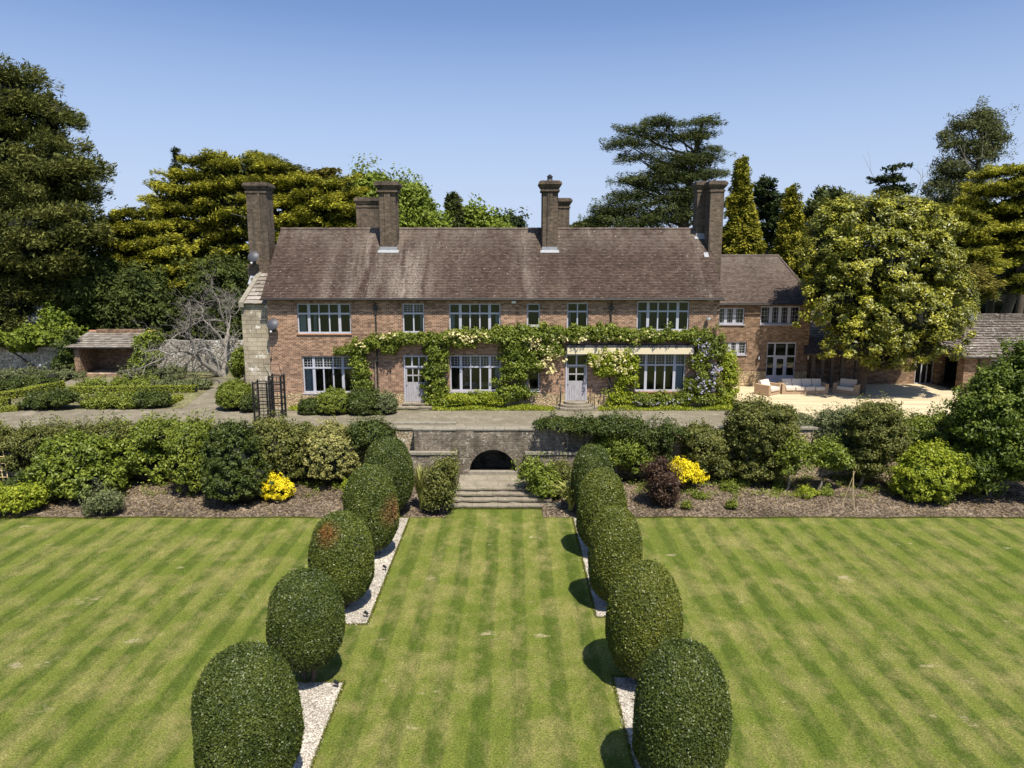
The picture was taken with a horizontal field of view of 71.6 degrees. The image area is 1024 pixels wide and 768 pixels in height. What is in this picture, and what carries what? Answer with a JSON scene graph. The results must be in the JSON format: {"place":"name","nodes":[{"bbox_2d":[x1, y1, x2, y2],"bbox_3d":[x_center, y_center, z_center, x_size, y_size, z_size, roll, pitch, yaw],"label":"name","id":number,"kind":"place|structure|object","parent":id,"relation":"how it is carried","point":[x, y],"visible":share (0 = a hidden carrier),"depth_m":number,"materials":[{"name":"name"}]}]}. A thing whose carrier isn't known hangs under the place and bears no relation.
{"place":"outdoors","nodes":[
{"label":"outdoors","id":0,"kind":"place"},
{"bbox_2d":[0,377,814,426],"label":"terrace","id":1,"kind":"structure","parent":0,"point":[206,400],"depth_m":38.01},
{"bbox_2d":[11,383,216,409],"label":"rose bed","id":2,"kind":"object","parent":1,"relation":"on","point":[188,398],"visible":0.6,"depth_m":41.15,"materials":[{"name":"green plant"}]},
{"bbox_2d":[12,385,83,409],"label":"rose bush","id":3,"kind":"object","parent":2,"relation":"on","point":[58,399],"visible":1,"depth_m":39.16,"materials":[{"name":"green plant"}]},
{"bbox_2d":[78,385,140,409],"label":"rose bush","id":4,"kind":"object","parent":2,"relation":"on","point":[104,400],"visible":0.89,"depth_m":39.59,"materials":[{"name":"green plant"}]},
{"bbox_2d":[67,384,197,393],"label":"box hedge","id":5,"kind":"object","parent":2,"relation":"on","point":[187,388],"visible":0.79,"depth_m":44.25,"materials":[{"name":"green plant"}]},
{"bbox_2d":[8,373,233,379],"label":"back bed","id":6,"kind":"object","parent":1,"relation":"on","point":[208,375],"visible":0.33,"depth_m":50.26,"materials":[{"name":"soil"}]},
{"bbox_2d":[0,363,86,381],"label":"hedge","id":7,"kind":"object","parent":6,"relation":"on","point":[63,373],"visible":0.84,"depth_m":48.99,"materials":[{"name":"green plant"}]},
{"bbox_2d":[64,329,155,376],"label":"garden shelter","id":8,"kind":"object","parent":6,"relation":"on","point":[105,351],"visible":0.77,"depth_m":51.79,"materials":[{"name":"brown wood"}]},
{"bbox_2d":[126,328,165,370],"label":"climbing shrub","id":9,"kind":"object","parent":6,"relation":"on","point":[151,336],"visible":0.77,"depth_m":49.48,"materials":[{"name":"green plant"}]},
{"bbox_2d":[98,267,243,381],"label":"bare tree","id":10,"kind":"object","parent":6,"relation":"on","point":[217,372],"visible":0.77,"depth_m":50.27,"materials":[{"name":"grey plant"}]},
{"bbox_2d":[214,377,254,409],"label":"clipped shrub","id":11,"kind":"object","parent":1,"relation":"on","point":[229,394],"visible":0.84,"depth_m":38.85,"materials":[{"name":"green plant"}]},
{"bbox_2d":[316,385,347,414],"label":"clipped shrub","id":12,"kind":"object","parent":1,"relation":"on","point":[332,401],"visible":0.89,"depth_m":37.90,"materials":[{"name":"green plant"}]},
{"bbox_2d":[344,386,381,414],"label":"clipped shrub","id":13,"kind":"object","parent":1,"relation":"on","point":[360,401],"visible":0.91,"depth_m":37.84,"materials":[{"name":"green plant"}]},
{"bbox_2d":[287,408,728,410],"bbox_3d":[0.200,1.387,39.654,25.600,0.001,0.950,0,10,0],"label":"house bed","id":14,"kind":"object","parent":1,"relation":"on","point":[550,410],"depth_m":39.22,"materials":[{"name":"soil"}]},
{"bbox_2d":[425,388,507,407],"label":"shrub","id":15,"kind":"object","parent":14,"relation":"on","point":[486,398],"visible":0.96,"depth_m":39.54,"materials":[{"name":"green plant"}]},
{"bbox_2d":[288,403,733,410],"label":"weeds","id":16,"kind":"object","parent":14,"relation":"on","point":[534,407],"visible":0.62,"depth_m":39.36,"materials":[{"name":"green plant"}]},
{"bbox_2d":[627,388,692,406],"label":"shrub","id":17,"kind":"object","parent":1,"relation":"on","point":[645,398],"visible":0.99,"depth_m":39.56,"materials":[{"name":"green plant"}]},
{"bbox_2d":[715,343,742,405],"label":"green shrub","id":18,"kind":"object","parent":1,"relation":"on","point":[728,365],"visible":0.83,"depth_m":39.79,"materials":[{"name":"green plant"}]},
{"bbox_2d":[735,384,967,418],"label":"patio","id":19,"kind":"structure","parent":1,"relation":"on","point":[920,397],"depth_m":42.49,"materials":[{"name":"beige stone"}]},
{"bbox_2d":[803,337,858,386],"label":"oak porch","id":20,"kind":"object","parent":19,"relation":"on","point":[813,346],"visible":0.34,"depth_m":45.72,"materials":[{"name":"wood"}]},
{"bbox_2d":[293,517,640,767],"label":"gravel path","id":21,"kind":"structure","parent":0,"point":[332,696],"depth_m":18.46,"materials":[{"name":"beige gravel"}]},
{"bbox_2d":[189,639,306,767],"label":"topiary bush","id":22,"kind":"object","parent":21,"relation":"on","point":[246,708],"visible":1,"depth_m":13.75,"materials":[{"name":"green plant"}]},
{"bbox_2d":[306,509,374,608],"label":"topiary bush","id":23,"kind":"object","parent":21,"relation":"on","point":[341,550],"visible":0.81,"depth_m":21.85,"materials":[{"name":"green plant"}]},
{"bbox_2d":[342,463,399,555],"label":"topiary bush","id":24,"kind":"object","parent":21,"relation":"on","point":[369,497],"visible":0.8,"depth_m":25.88,"materials":[{"name":"green plant"}]},
{"bbox_2d":[576,467,627,546],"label":"topiary bush","id":25,"kind":"object","parent":21,"relation":"on","point":[600,489],"visible":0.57,"depth_m":25.95,"materials":[{"name":"green plant"}]},
{"bbox_2d":[587,502,643,601],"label":"topiary bush","id":26,"kind":"object","parent":21,"relation":"on","point":[615,540],"visible":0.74,"depth_m":21.92,"materials":[{"name":"green plant"}]},
{"bbox_2d":[604,559,683,681],"bbox_3d":[3.440,6.220,18.537,2.057,3.438,2.076,0,10,0],"label":"topiary bush","id":27,"kind":"object","parent":21,"relation":"on","point":[644,613],"visible":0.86,"depth_m":17.81,"materials":[{"name":"green plant"}]},
{"bbox_2d":[631,636,733,767],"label":"topiary bush","id":28,"kind":"object","parent":21,"relation":"on","point":[682,714],"visible":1,"depth_m":13.74,"materials":[{"name":"green plant"}]},
{"bbox_2d":[0,508,1023,767],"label":"lawn","id":29,"kind":"structure","parent":0,"point":[478,641],"depth_m":21.01,"materials":[{"name":"green plant"}]},
{"bbox_2d":[265,566,345,682],"bbox_3d":[-5.355,6.349,18.570,2.044,3.166,2.055,0,10,0],"label":"topiary bush","id":30,"kind":"object","parent":29,"relation":"on","point":[305,625],"visible":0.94,"depth_m":17.84,"materials":[{"name":"green plant"}]},
{"bbox_2d":[0,0,1023,248],"label":"sky","id":31,"kind":"structure","parent":0,"point":[490,99],"materials":[{"name":"blue"}]},
{"bbox_2d":[2,310,1023,517],"bbox_3d":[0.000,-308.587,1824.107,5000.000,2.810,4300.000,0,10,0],"label":"ground","id":32,"kind":"structure","parent":0,"point":[457,484],"depth_m":30.89,"materials":[{"name":"green plant"}]},
{"bbox_2d":[0,51,117,331],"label":"cypress tree","id":33,"kind":"object","parent":32,"relation":"on","point":[45,178],"visible":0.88,"depth_m":54.39,"materials":[{"name":"green plant"}]},
{"bbox_2d":[35,299,89,340],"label":"broadleaf tree","id":34,"kind":"object","parent":32,"relation":"on","point":[58,317],"visible":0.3,"depth_m":53.75,"materials":[{"name":"green plant"}]},
{"bbox_2d":[34,244,126,335],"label":"yew tree","id":35,"kind":"object","parent":32,"relation":"on","point":[84,309],"visible":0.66,"depth_m":54.99,"materials":[{"name":"green plant"}]},
{"bbox_2d":[0,339,243,371],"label":"garden wall","id":36,"kind":"structure","parent":32,"relation":"on","point":[41,356],"depth_m":52.75,"materials":[{"name":"stone"}]},
{"bbox_2d":[0,320,80,369],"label":"climbing shrub","id":37,"kind":"object","parent":36,"relation":"attached to","point":[30,339],"visible":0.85,"depth_m":51.72,"materials":[{"name":"green plant"}]},
{"bbox_2d":[96,260,193,339],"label":"yew tree","id":38,"kind":"object","parent":32,"relation":"on","point":[146,299],"visible":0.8,"depth_m":55.32,"materials":[{"name":"green plant"}]},
{"bbox_2d":[93,203,202,298],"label":"golden cypress","id":39,"kind":"object","parent":32,"relation":"on","point":[139,239],"visible":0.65,"depth_m":57.61,"materials":[{"name":"green plant"}]},
{"bbox_2d":[167,244,249,339],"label":"yew tree","id":40,"kind":"object","parent":32,"relation":"on","point":[226,277],"visible":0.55,"depth_m":58.07,"materials":[{"name":"green plant"}]},
{"bbox_2d":[135,147,286,276],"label":"golden cypress","id":41,"kind":"object","parent":32,"relation":"on","point":[211,198],"visible":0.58,"depth_m":60.65,"materials":[{"name":"green plant"}]},
{"bbox_2d":[0,475,445,518],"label":"planting bed","id":42,"kind":"object","parent":32,"relation":"on","point":[411,508],"visible":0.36,"depth_m":31.91,"materials":[{"name":"brown soil"}]},
{"bbox_2d":[0,474,48,515],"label":"shrub","id":43,"kind":"object","parent":42,"relation":"on","point":[20,497],"visible":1,"depth_m":30.68,"materials":[{"name":"green plant"}]},
{"bbox_2d":[0,415,65,479],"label":"leafy shrub","id":44,"kind":"object","parent":42,"relation":"on","point":[16,448],"visible":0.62,"depth_m":34.08,"materials":[{"name":"green plant"}]},
{"bbox_2d":[23,424,134,499],"bbox_3d":[-20.101,3.667,32.726,4.977,3.462,3.550,0,10,0],"label":"leafy shrub","id":45,"kind":"object","parent":42,"relation":"on","point":[67,464],"visible":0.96,"depth_m":31.85,"materials":[{"name":"green plant"}]},
{"bbox_2d":[21,410,137,444],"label":"leafy shrub","id":46,"kind":"object","parent":42,"relation":"on","point":[104,429],"visible":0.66,"depth_m":34.09,"materials":[{"name":"green plant"}]},
{"bbox_2d":[77,478,127,516],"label":"shrub","id":47,"kind":"object","parent":42,"relation":"on","point":[107,499],"visible":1,"depth_m":30.71,"materials":[{"name":"green plant"}]},
{"bbox_2d":[90,414,176,483],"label":"leafy shrub","id":48,"kind":"object","parent":42,"relation":"on","point":[144,466],"visible":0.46,"depth_m":33.97,"materials":[{"name":"green plant"}]},
{"bbox_2d":[128,407,217,480],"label":"leafy shrub","id":49,"kind":"object","parent":42,"relation":"on","point":[160,428],"visible":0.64,"depth_m":34.00,"materials":[{"name":"green plant"}]},
{"bbox_2d":[158,418,208,493],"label":"leafy shrub","id":50,"kind":"object","parent":42,"relation":"on","point":[182,445],"visible":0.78,"depth_m":32.59,"materials":[{"name":"green plant"}]},
{"bbox_2d":[197,417,274,504],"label":"conical shrub","id":51,"kind":"object","parent":42,"relation":"on","point":[234,469],"visible":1,"depth_m":31.25,"materials":[{"name":"green plant"}]},
{"bbox_2d":[249,408,314,481],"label":"leafy shrub","id":52,"kind":"object","parent":42,"relation":"on","point":[280,448],"visible":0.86,"depth_m":33.92,"materials":[{"name":"green plant"}]},
{"bbox_2d":[298,414,364,486],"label":"variegated shrub","id":53,"kind":"object","parent":42,"relation":"on","point":[332,457],"visible":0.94,"depth_m":33.62,"materials":[{"name":"green plant"}]},
{"bbox_2d":[343,411,398,453],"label":"leafy shrub","id":54,"kind":"object","parent":42,"relation":"on","point":[365,433],"visible":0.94,"depth_m":34.04,"materials":[{"name":"green plant"}]},
{"bbox_2d":[364,434,415,510],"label":"topiary bush","id":55,"kind":"object","parent":42,"relation":"on","point":[391,455],"visible":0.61,"depth_m":30.03,"materials":[{"name":"green plant"}]},
{"bbox_2d":[419,448,462,512],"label":"leafy shrub","id":56,"kind":"object","parent":42,"relation":"on","point":[440,486],"visible":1,"depth_m":30.65,"materials":[{"name":"green plant"}]},
{"bbox_2d":[238,149,370,245],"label":"golden cypress","id":57,"kind":"object","parent":32,"relation":"on","point":[308,200],"visible":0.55,"depth_m":62.56,"materials":[{"name":"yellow plant"}]},
{"bbox_2d":[373,163,449,227],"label":"oak tree","id":58,"kind":"object","parent":32,"relation":"on","point":[415,201],"visible":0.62,"depth_m":74.25,"materials":[{"name":"green plant"}]},
{"bbox_2d":[461,193,516,227],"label":"oak tree","id":59,"kind":"object","parent":32,"relation":"on","point":[475,216],"visible":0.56,"depth_m":86.66,"materials":[{"name":"green plant"}]},
{"bbox_2d":[409,426,577,485],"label":"arched wall","id":60,"kind":"structure","parent":32,"relation":"on","point":[490,450],"depth_m":34.71,"materials":[{"name":"stone"}]},
{"bbox_2d":[0,422,997,478],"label":"retaining wall","id":61,"kind":"structure","parent":32,"relation":"on","point":[406,434],"depth_m":35.34,"materials":[{"name":"stone"}]},
{"bbox_2d":[532,404,662,470],"bbox_3d":[4.102,2.593,34.594,6.339,3.334,2.465,0,10,0],"label":"leafy shrub","id":62,"kind":"object","parent":61,"relation":"on","point":[626,426],"visible":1,"depth_m":33.95,"materials":[{"name":"green plant"}]},
{"bbox_2d":[441,475,561,508],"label":"garden steps","id":63,"kind":"structure","parent":32,"relation":"on","point":[491,491],"depth_m":32.57,"materials":[{"name":"stone"}]},
{"bbox_2d":[238,174,810,410],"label":"country house","id":64,"kind":"structure","parent":32,"relation":"on","point":[318,294],"depth_m":40.26,"materials":[{"name":"red brick"}]},
{"bbox_2d":[297,303,351,334],"bbox_3d":[-10.396,-3.605,39.394,3.076,1.728,0.393,0,10,0],"label":"window","id":65,"kind":"structure","parent":64,"relation":"in","point":[302,327],"depth_m":39.37,"materials":[{"name":"white glass"}]},
{"bbox_2d":[302,356,353,393],"bbox_3d":[-10.295,-0.513,39.933,2.955,2.148,0.393,0,10,0],"label":"window","id":66,"kind":"structure","parent":64,"relation":"in","point":[309,372],"depth_m":39.90,"materials":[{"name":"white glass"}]},
{"bbox_2d":[332,328,452,390],"bbox_3d":[-6.497,-0.908,39.356,6.917,4.325,0.886,0,10,0],"label":"climbing rose","id":67,"kind":"object","parent":64,"relation":"attached to","point":[389,342],"visible":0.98,"depth_m":39.02,"materials":[{"name":"green plant"}]},
{"bbox_2d":[419,342,451,407],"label":"climbing plant","id":68,"kind":"object","parent":64,"relation":"attached to","point":[437,364],"visible":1,"depth_m":39.36,"materials":[{"name":"green plant"}]},
{"bbox_2d":[435,324,518,350],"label":"climbing rose","id":69,"kind":"object","parent":64,"relation":"attached to","point":[466,337],"visible":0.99,"depth_m":38.92,"materials":[{"name":"green plant"}]},
{"bbox_2d":[490,319,572,404],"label":"climbing rose","id":70,"kind":"object","parent":64,"relation":"attached to","point":[516,355],"visible":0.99,"depth_m":39.12,"materials":[{"name":"green plant"}]},
{"bbox_2d":[585,346,642,407],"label":"climbing rose","id":71,"kind":"object","parent":64,"relation":"attached to","point":[625,365],"visible":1,"depth_m":39.28,"materials":[{"name":"green plant"}]},
{"bbox_2d":[566,344,694,353],"bbox_3d":[6.522,-1.926,39.334,7.041,0.502,0.438,0,10,0],"label":"awning","id":72,"kind":"object","parent":64,"relation":"attached to","point":[638,348],"visible":0.99,"depth_m":39.15,"materials":[{"name":"beige fabric"}]},
{"bbox_2d":[564,321,700,346],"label":"climbing rose","id":73,"kind":"object","parent":64,"relation":"attached to","point":[610,331],"visible":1,"depth_m":38.90,"materials":[{"name":"green plant"}]},
{"bbox_2d":[634,354,685,392],"bbox_3d":[8.305,-0.656,39.908,2.915,2.264,0.393,0,10,0],"label":"window","id":74,"kind":"structure","parent":64,"relation":"in","point":[678,369],"depth_m":39.91,"materials":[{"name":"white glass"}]},
{"bbox_2d":[681,323,728,407],"bbox_3d":[10.703,-0.862,39.315,2.691,5.059,0.931,0,10,0],"label":"wisteria","id":75,"kind":"object","parent":64,"relation":"attached to","point":[709,348],"visible":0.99,"depth_m":39.32,"materials":[{"name":"green plant"}]},
{"bbox_2d":[578,112,736,227],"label":"cedar tree","id":76,"kind":"object","parent":32,"relation":"on","point":[666,174],"visible":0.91,"depth_m":63.09,"materials":[{"name":"green plant"}]},
{"bbox_2d":[721,154,767,253],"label":"golden cypress","id":77,"kind":"object","parent":32,"relation":"on","point":[742,232],"visible":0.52,"depth_m":55.85,"materials":[{"name":"green plant"}]},
{"bbox_2d":[753,173,785,253],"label":"cedar tree","id":78,"kind":"object","parent":32,"relation":"on","point":[768,202],"visible":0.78,"depth_m":63.41,"materials":[{"name":"green plant"}]},
{"bbox_2d":[542,474,1023,518],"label":"planting bed","id":79,"kind":"object","parent":32,"relation":"on","point":[857,507],"visible":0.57,"depth_m":32.11,"materials":[{"name":"brown soil"}]},
{"bbox_2d":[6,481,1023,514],"bbox_3d":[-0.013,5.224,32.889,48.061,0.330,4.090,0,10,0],"label":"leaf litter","id":80,"kind":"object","parent":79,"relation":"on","point":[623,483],"visible":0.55,"depth_m":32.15,"materials":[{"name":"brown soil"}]},
{"bbox_2d":[510,451,569,500],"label":"flowering shrub","id":81,"kind":"object","parent":79,"relation":"on","point":[539,477],"visible":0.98,"depth_m":32.30,"materials":[{"name":"green plant"}]},
{"bbox_2d":[121,472,1003,499],"bbox_3d":[-0.323,4.736,34.030,47.339,0.668,3.438,0,10,0],"label":"ground cover","id":82,"kind":"object","parent":79,"relation":"on","point":[689,490],"visible":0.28,"depth_m":34.06,"materials":[{"name":"green plant"}]},
{"bbox_2d":[570,442,613,505],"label":"topiary bush","id":83,"kind":"object","parent":79,"relation":"on","point":[589,457],"visible":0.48,"depth_m":30.06,"materials":[{"name":"green plant"}]},
{"bbox_2d":[590,433,655,482],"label":"leafy shrub","id":84,"kind":"object","parent":79,"relation":"on","point":[628,455],"visible":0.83,"depth_m":34.01,"materials":[{"name":"green plant"}]},
{"bbox_2d":[635,453,686,506],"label":"purple shrub","id":85,"kind":"object","parent":79,"relation":"on","point":[662,485],"visible":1,"depth_m":31.41,"materials":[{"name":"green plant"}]},
{"bbox_2d":[638,409,689,463],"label":"leafy shrub","id":86,"kind":"object","parent":79,"relation":"on","point":[668,432],"visible":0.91,"depth_m":34.22,"materials":[{"name":"green plant"}]},
{"bbox_2d":[677,417,734,481],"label":"leafy shrub","id":87,"kind":"object","parent":79,"relation":"on","point":[709,453],"visible":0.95,"depth_m":34.15,"materials":[{"name":"green plant"}]},
{"bbox_2d":[722,389,800,482],"bbox_3d":[12.074,2.679,34.215,3.880,4.996,3.104,3,10,15],"label":"shrub","id":88,"kind":"object","parent":79,"relation":"on","point":[757,431],"visible":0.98,"depth_m":33.63,"materials":[{"name":"green plant"}]},
{"bbox_2d":[773,432,824,490],"bbox_3d":[13.351,3.788,33.359,2.349,3.154,1.528,0,10,0],"label":"young tree","id":89,"kind":"object","parent":79,"relation":"on","point":[803,450],"visible":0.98,"depth_m":33.02,"materials":[{"name":"green plant"}]},
{"bbox_2d":[805,429,855,490],"bbox_3d":[14.928,3.734,33.316,2.375,3.238,1.816,0,10,0],"label":"young tree","id":90,"kind":"object","parent":79,"relation":"on","point":[835,456],"visible":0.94,"depth_m":32.97,"materials":[{"name":"green plant"}]},
{"bbox_2d":[840,390,916,485],"bbox_3d":[17.422,2.705,33.872,3.301,5.087,2.620,0,10,0],"label":"shrub","id":91,"kind":"object","parent":79,"relation":"on","point":[879,440],"visible":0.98,"depth_m":33.32,"materials":[{"name":"green plant"}]},
{"bbox_2d":[882,435,975,502],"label":"round shrub","id":92,"kind":"object","parent":79,"relation":"on","point":[923,471],"visible":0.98,"depth_m":31.84,"materials":[{"name":"green plant"}]},
{"bbox_2d":[937,336,1023,496],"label":"spreading shrub","id":93,"kind":"object","parent":79,"relation":"on","point":[987,412],"visible":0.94,"depth_m":31.67,"materials":[{"name":"green plant"}]},
{"bbox_2d":[770,183,814,282],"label":"golden cypress","id":94,"kind":"object","parent":32,"relation":"on","point":[791,227],"visible":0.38,"depth_m":58.08,"materials":[{"name":"green plant"}]},
{"bbox_2d":[803,184,865,248],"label":"cypress tree","id":95,"kind":"object","parent":32,"relation":"on","point":[832,194],"visible":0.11,"depth_m":63.67,"materials":[{"name":"green plant"}]},
{"bbox_2d":[809,401,863,458],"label":"shrub","id":96,"kind":"object","parent":32,"relation":"on","point":[832,419],"visible":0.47,"depth_m":34.91,"materials":[{"name":"green plant"}]},
{"bbox_2d":[807,311,945,384],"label":"range","id":97,"kind":"structure","parent":32,"relation":"on","point":[897,376],"depth_m":47.12,"materials":[{"name":"brown brick"}]},
{"bbox_2d":[792,188,981,394],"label":"magnolia tree","id":98,"kind":"object","parent":32,"relation":"on","point":[854,273],"visible":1,"depth_m":40.77,"materials":[{"name":"green plant"}]},
{"bbox_2d":[865,162,916,205],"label":"cedar tree","id":99,"kind":"object","parent":32,"relation":"on","point":[893,178],"visible":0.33,"depth_m":65.29,"materials":[{"name":"green plant"}]},
{"bbox_2d":[902,401,966,451],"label":"shrub","id":100,"kind":"object","parent":32,"relation":"on","point":[921,430],"visible":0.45,"depth_m":34.99,"materials":[{"name":"green plant"}]},
{"bbox_2d":[912,201,1013,276],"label":"golden cypress","id":101,"kind":"object","parent":32,"relation":"on","point":[972,236],"visible":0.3,"depth_m":57.36,"materials":[{"name":"green plant"}]},
{"bbox_2d":[932,261,1006,309],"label":"cypress tree","id":102,"kind":"object","parent":32,"relation":"on","point":[988,286],"visible":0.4,"depth_m":56.42,"materials":[{"name":"green plant"}]},
{"bbox_2d":[919,95,1020,205],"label":"pine tree","id":103,"kind":"object","parent":32,"relation":"on","point":[984,123],"visible":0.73,"depth_m":70.32,"materials":[{"name":"green plant"}]},
{"bbox_2d":[924,313,1023,391],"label":"outbuilding","id":104,"kind":"structure","parent":32,"relation":"on","point":[980,348],"depth_m":45.73,"materials":[{"name":"brown brick"}]},
{"bbox_2d":[952,162,1023,340],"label":"golden cypress","id":105,"kind":"object","parent":32,"relation":"on","point":[1011,188],"visible":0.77,"depth_m":59.81,"materials":[{"name":"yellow plant"}]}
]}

